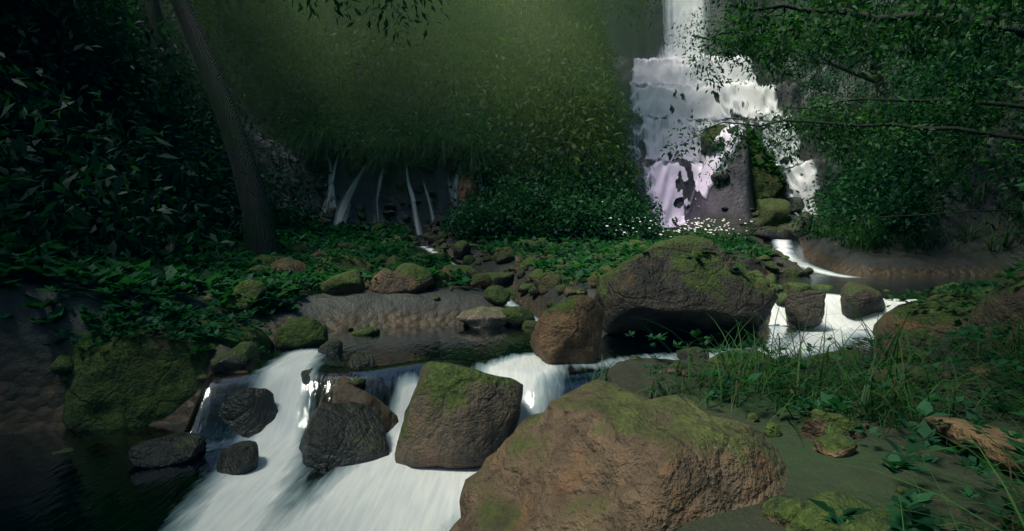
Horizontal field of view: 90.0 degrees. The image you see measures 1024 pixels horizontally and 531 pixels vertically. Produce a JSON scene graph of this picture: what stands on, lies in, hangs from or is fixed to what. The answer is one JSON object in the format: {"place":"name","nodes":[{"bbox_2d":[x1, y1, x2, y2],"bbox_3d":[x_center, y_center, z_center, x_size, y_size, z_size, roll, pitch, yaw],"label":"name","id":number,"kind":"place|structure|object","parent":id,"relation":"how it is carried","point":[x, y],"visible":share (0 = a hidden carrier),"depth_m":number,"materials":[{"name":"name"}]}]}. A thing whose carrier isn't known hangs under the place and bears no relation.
{"place":"outdoors","nodes":[
{"label":"outdoors","id":0,"kind":"place"},
{"bbox_2d":[0,239,1021,530],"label":"stream water","id":1,"kind":"structure","parent":0,"point":[94,481],"depth_m":4.36,"materials":[{"name":"white liquid"}]},
{"bbox_2d":[128,432,205,467],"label":"wet rock","id":2,"kind":"object","parent":1,"relation":"on","point":[173,449],"visible":1,"depth_m":4.04,"materials":[{"name":"grey stone"}]},
{"bbox_2d":[216,440,258,474],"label":"wet rock","id":3,"kind":"object","parent":1,"relation":"in","point":[240,458],"visible":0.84,"depth_m":3.88,"materials":[{"name":"grey stone"}]},
{"bbox_2d":[318,339,342,353],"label":"rock","id":4,"kind":"object","parent":1,"relation":"in","point":[332,346],"visible":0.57,"depth_m":5.66,"materials":[{"name":"grey stone"}]},
{"bbox_2d":[676,347,709,360],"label":"rock","id":5,"kind":"object","parent":1,"relation":"in","point":[679,353],"visible":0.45,"depth_m":5.29,"materials":[{"name":"grey stone"}]},
{"bbox_2d":[784,290,825,327],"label":"cascade rock","id":6,"kind":"object","parent":1,"relation":"on","point":[805,300],"visible":0.97,"depth_m":6.86,"materials":[{"name":"grey stone"}]},
{"bbox_2d":[0,0,1023,530],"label":"terrain","id":7,"kind":"structure","parent":0,"point":[32,392],"depth_m":9.55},
{"bbox_2d":[144,0,182,163],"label":"tree","id":8,"kind":"object","parent":7,"relation":"on","point":[153,12],"visible":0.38,"depth_m":12.55,"materials":[{"name":"brown plant"}]},
{"bbox_2d":[61,318,274,430],"bbox_3d":[-3.839,1.178,5.518,2.468,1.406,1.661,0,3,0],"label":"mossy boulder","id":9,"kind":"object","parent":7,"relation":"on","point":[123,381],"visible":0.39,"depth_m":4.89,"materials":[{"name":"green stone"}]},
{"bbox_2d":[0,0,448,284],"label":"foliage","id":10,"kind":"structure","parent":7,"relation":"on","point":[126,65],"depth_m":9.08,"materials":[{"name":"green plant"}]},
{"bbox_2d":[218,387,277,437],"bbox_3d":[-2.346,1.465,4.643,0.511,0.775,0.423,0,3,0],"label":"wet rock","id":11,"kind":"object","parent":7,"relation":"on","point":[247,412],"visible":0.53,"depth_m":4.51,"materials":[{"name":"grey stone"}]},
{"bbox_2d":[170,0,394,256],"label":"tree trunk","id":12,"kind":"object","parent":7,"relation":"on","point":[259,232],"visible":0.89,"depth_m":10.00,"materials":[{"name":"brown plant"}]},
{"bbox_2d":[274,316,327,347],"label":"mossy rock","id":13,"kind":"object","parent":7,"relation":"on","point":[299,332],"visible":0.75,"depth_m":5.99,"materials":[{"name":"green stone"}]},
{"bbox_2d":[301,368,312,384],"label":"wet rock","id":14,"kind":"object","parent":7,"relation":"on","point":[305,376],"visible":0.08,"depth_m":4.92,"materials":[{"name":"grey stone"}]},
{"bbox_2d":[308,255,376,280],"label":"rock","id":15,"kind":"object","parent":7,"relation":"on","point":[345,262],"visible":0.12,"depth_m":8.80,"materials":[{"name":"green stone"}]},
{"bbox_2d":[299,401,388,468],"bbox_3d":[-1.399,1.511,4.251,0.677,0.721,0.613,-2,4,-27],"label":"boulder","id":16,"kind":"object","parent":7,"relation":"on","point":[343,435],"visible":0.74,"depth_m":4.11,"materials":[{"name":"grey stone"}]},
{"bbox_2d":[346,353,374,367],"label":"wet rock","id":17,"kind":"object","parent":7,"relation":"on","point":[359,360],"visible":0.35,"depth_m":5.12,"materials":[{"name":"grey stone"}]},
{"bbox_2d":[372,0,384,51],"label":"tree wood","id":18,"kind":"object","parent":7,"relation":"on","point":[377,18],"visible":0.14,"depth_m":19.76,"materials":[{"name":"plant"}]},
{"bbox_2d":[325,153,481,234],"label":"waterfall","id":19,"kind":"structure","parent":7,"relation":"on","point":[339,214],"depth_m":15.82,"materials":[{"name":"liquid"}]},
{"bbox_2d":[234,0,662,196],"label":"grassy hillside","id":20,"kind":"structure","parent":7,"relation":"on","point":[572,37],"depth_m":18.45,"materials":[{"name":"green plant"}]},
{"bbox_2d":[395,361,522,468],"bbox_3d":[-0.468,1.342,4.384,1.125,1.160,1.059,0,3,0],"label":"boulder","id":21,"kind":"object","parent":7,"relation":"on","point":[458,417],"visible":0.77,"depth_m":3.94,"materials":[{"name":"brown stone"}]},
{"bbox_2d":[457,171,477,211],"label":"rock","id":22,"kind":"object","parent":7,"relation":"on","point":[469,186],"visible":0.62,"depth_m":15.78,"materials":[{"name":"stone"}]},
{"bbox_2d":[456,306,507,327],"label":"pale rock","id":23,"kind":"object","parent":7,"relation":"on","point":[482,317],"visible":0.84,"depth_m":7.25,"materials":[{"name":"beige stone"}]},
{"bbox_2d":[0,0,1023,530],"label":"ground cover plants","id":24,"kind":"object","parent":7,"relation":"on","point":[142,278],"visible":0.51,"depth_m":6.12,"materials":[{"name":"green plant"}]},
{"bbox_2d":[0,2,1023,530],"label":"grass","id":25,"kind":"structure","parent":7,"relation":"on","point":[866,396],"depth_m":3.57,"materials":[{"name":"green plant"}]},
{"bbox_2d":[49,59,1022,530],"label":"scree stones","id":26,"kind":"object","parent":7,"relation":"on","point":[833,441],"visible":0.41,"depth_m":7.84,"materials":[{"name":"stone"}]},
{"bbox_2d":[530,295,603,363],"bbox_3d":[0.597,0.911,5.498,0.810,1.230,0.854,0,3,0],"label":"boulder","id":27,"kind":"object","parent":7,"relation":"on","point":[569,328],"visible":0.73,"depth_m":5.15,"materials":[{"name":"brown stone"}]},
{"bbox_2d":[449,379,787,530],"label":"boulder","id":28,"kind":"object","parent":7,"relation":"on","point":[598,455],"visible":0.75,"depth_m":2.16,"materials":[{"name":"brown stone"}]},
{"bbox_2d":[260,0,1023,255],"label":"bank foliage","id":29,"kind":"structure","parent":7,"relation":"on","point":[408,120],"depth_m":14.19,"materials":[{"name":"green plant"}]},
{"bbox_2d":[602,180,752,236],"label":"flower heads","id":30,"kind":"object","parent":29,"relation":"on","point":[685,224],"visible":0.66,"depth_m":14.83,"materials":[{"name":"white plant"}]},
{"bbox_2d":[594,234,777,334],"bbox_3d":[2.323,0.352,7.181,2.421,1.595,2.016,0,3,0],"label":"boulder","id":31,"kind":"object","parent":7,"relation":"on","point":[663,285],"visible":0.83,"depth_m":6.36,"materials":[{"name":"grey stone"}]},
{"bbox_2d":[700,124,725,153],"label":"rock","id":32,"kind":"object","parent":7,"relation":"on","point":[707,143],"visible":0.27,"depth_m":22.93,"materials":[{"name":"green stone"}]},
{"bbox_2d":[630,0,818,227],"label":"waterfall","id":33,"kind":"structure","parent":7,"relation":"on","point":[664,77],"depth_m":24.89,"materials":[{"name":"liquid"}]},
{"bbox_2d":[705,349,776,363],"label":"flat rock","id":34,"kind":"object","parent":7,"relation":"on","point":[738,359],"visible":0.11,"depth_m":4.47,"materials":[{"name":"grey stone"}]},
{"bbox_2d":[748,132,786,202],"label":"outcrop","id":35,"kind":"object","parent":7,"relation":"on","point":[773,186],"visible":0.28,"depth_m":21.40,"materials":[{"name":"green stone"}]},
{"bbox_2d":[754,197,790,226],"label":"mossy rock","id":36,"kind":"object","parent":7,"relation":"on","point":[775,211],"visible":0.45,"depth_m":20.81,"materials":[{"name":"green stone"}]},
{"bbox_2d":[688,1,889,153],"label":"tree branches","id":37,"kind":"object","parent":7,"relation":"on","point":[871,80],"visible":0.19,"depth_m":19.51,"materials":[{"name":"brown plant"}]},
{"bbox_2d":[799,408,865,439],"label":"bank rock","id":38,"kind":"object","parent":7,"relation":"on","point":[816,426],"visible":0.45,"depth_m":2.71,"materials":[{"name":"green stone"}]},
{"bbox_2d":[805,350,865,361],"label":"flat rock","id":39,"kind":"object","parent":7,"relation":"on","point":[832,352],"visible":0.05,"depth_m":4.55,"materials":[{"name":"green stone"}]},
{"bbox_2d":[785,492,902,530],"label":"rock","id":40,"kind":"object","parent":7,"relation":"on","point":[872,520],"visible":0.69,"depth_m":1.83,"materials":[{"name":"green stone"}]},
{"bbox_2d":[679,0,1023,243],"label":"tree","id":41,"kind":"object","parent":7,"relation":"on","point":[1017,30],"visible":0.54,"depth_m":9.07,"materials":[{"name":"green plant"}]},
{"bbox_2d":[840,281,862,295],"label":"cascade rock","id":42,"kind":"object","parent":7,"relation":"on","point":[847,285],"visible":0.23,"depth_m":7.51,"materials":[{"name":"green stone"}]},
{"bbox_2d":[857,363,942,396],"bbox_3d":[2.763,0.919,3.595,0.833,0.501,0.586,-1,4,-23],"label":"bank rock","id":43,"kind":"object","parent":7,"relation":"on","point":[885,371],"visible":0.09,"depth_m":3.43,"materials":[{"name":"stone"}]},
{"bbox_2d":[872,293,980,343],"bbox_3d":[5.156,0.815,6.087,1.426,0.990,1.354,3,4,41],"label":"rock","id":44,"kind":"object","parent":7,"relation":"on","point":[933,313],"visible":0.15,"depth_m":5.86,"materials":[{"name":"green stone"}]},
{"bbox_2d":[923,416,1023,478],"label":"rock slab","id":45,"kind":"object","parent":7,"relation":"on","point":[953,431],"visible":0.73,"depth_m":2.38,"materials":[{"name":"brown stone"}]},
{"bbox_2d":[962,276,1023,354],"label":"rock","id":46,"kind":"object","parent":7,"relation":"on","point":[1008,299],"visible":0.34,"depth_m":4.33,"materials":[{"name":"stone"}]}
]}

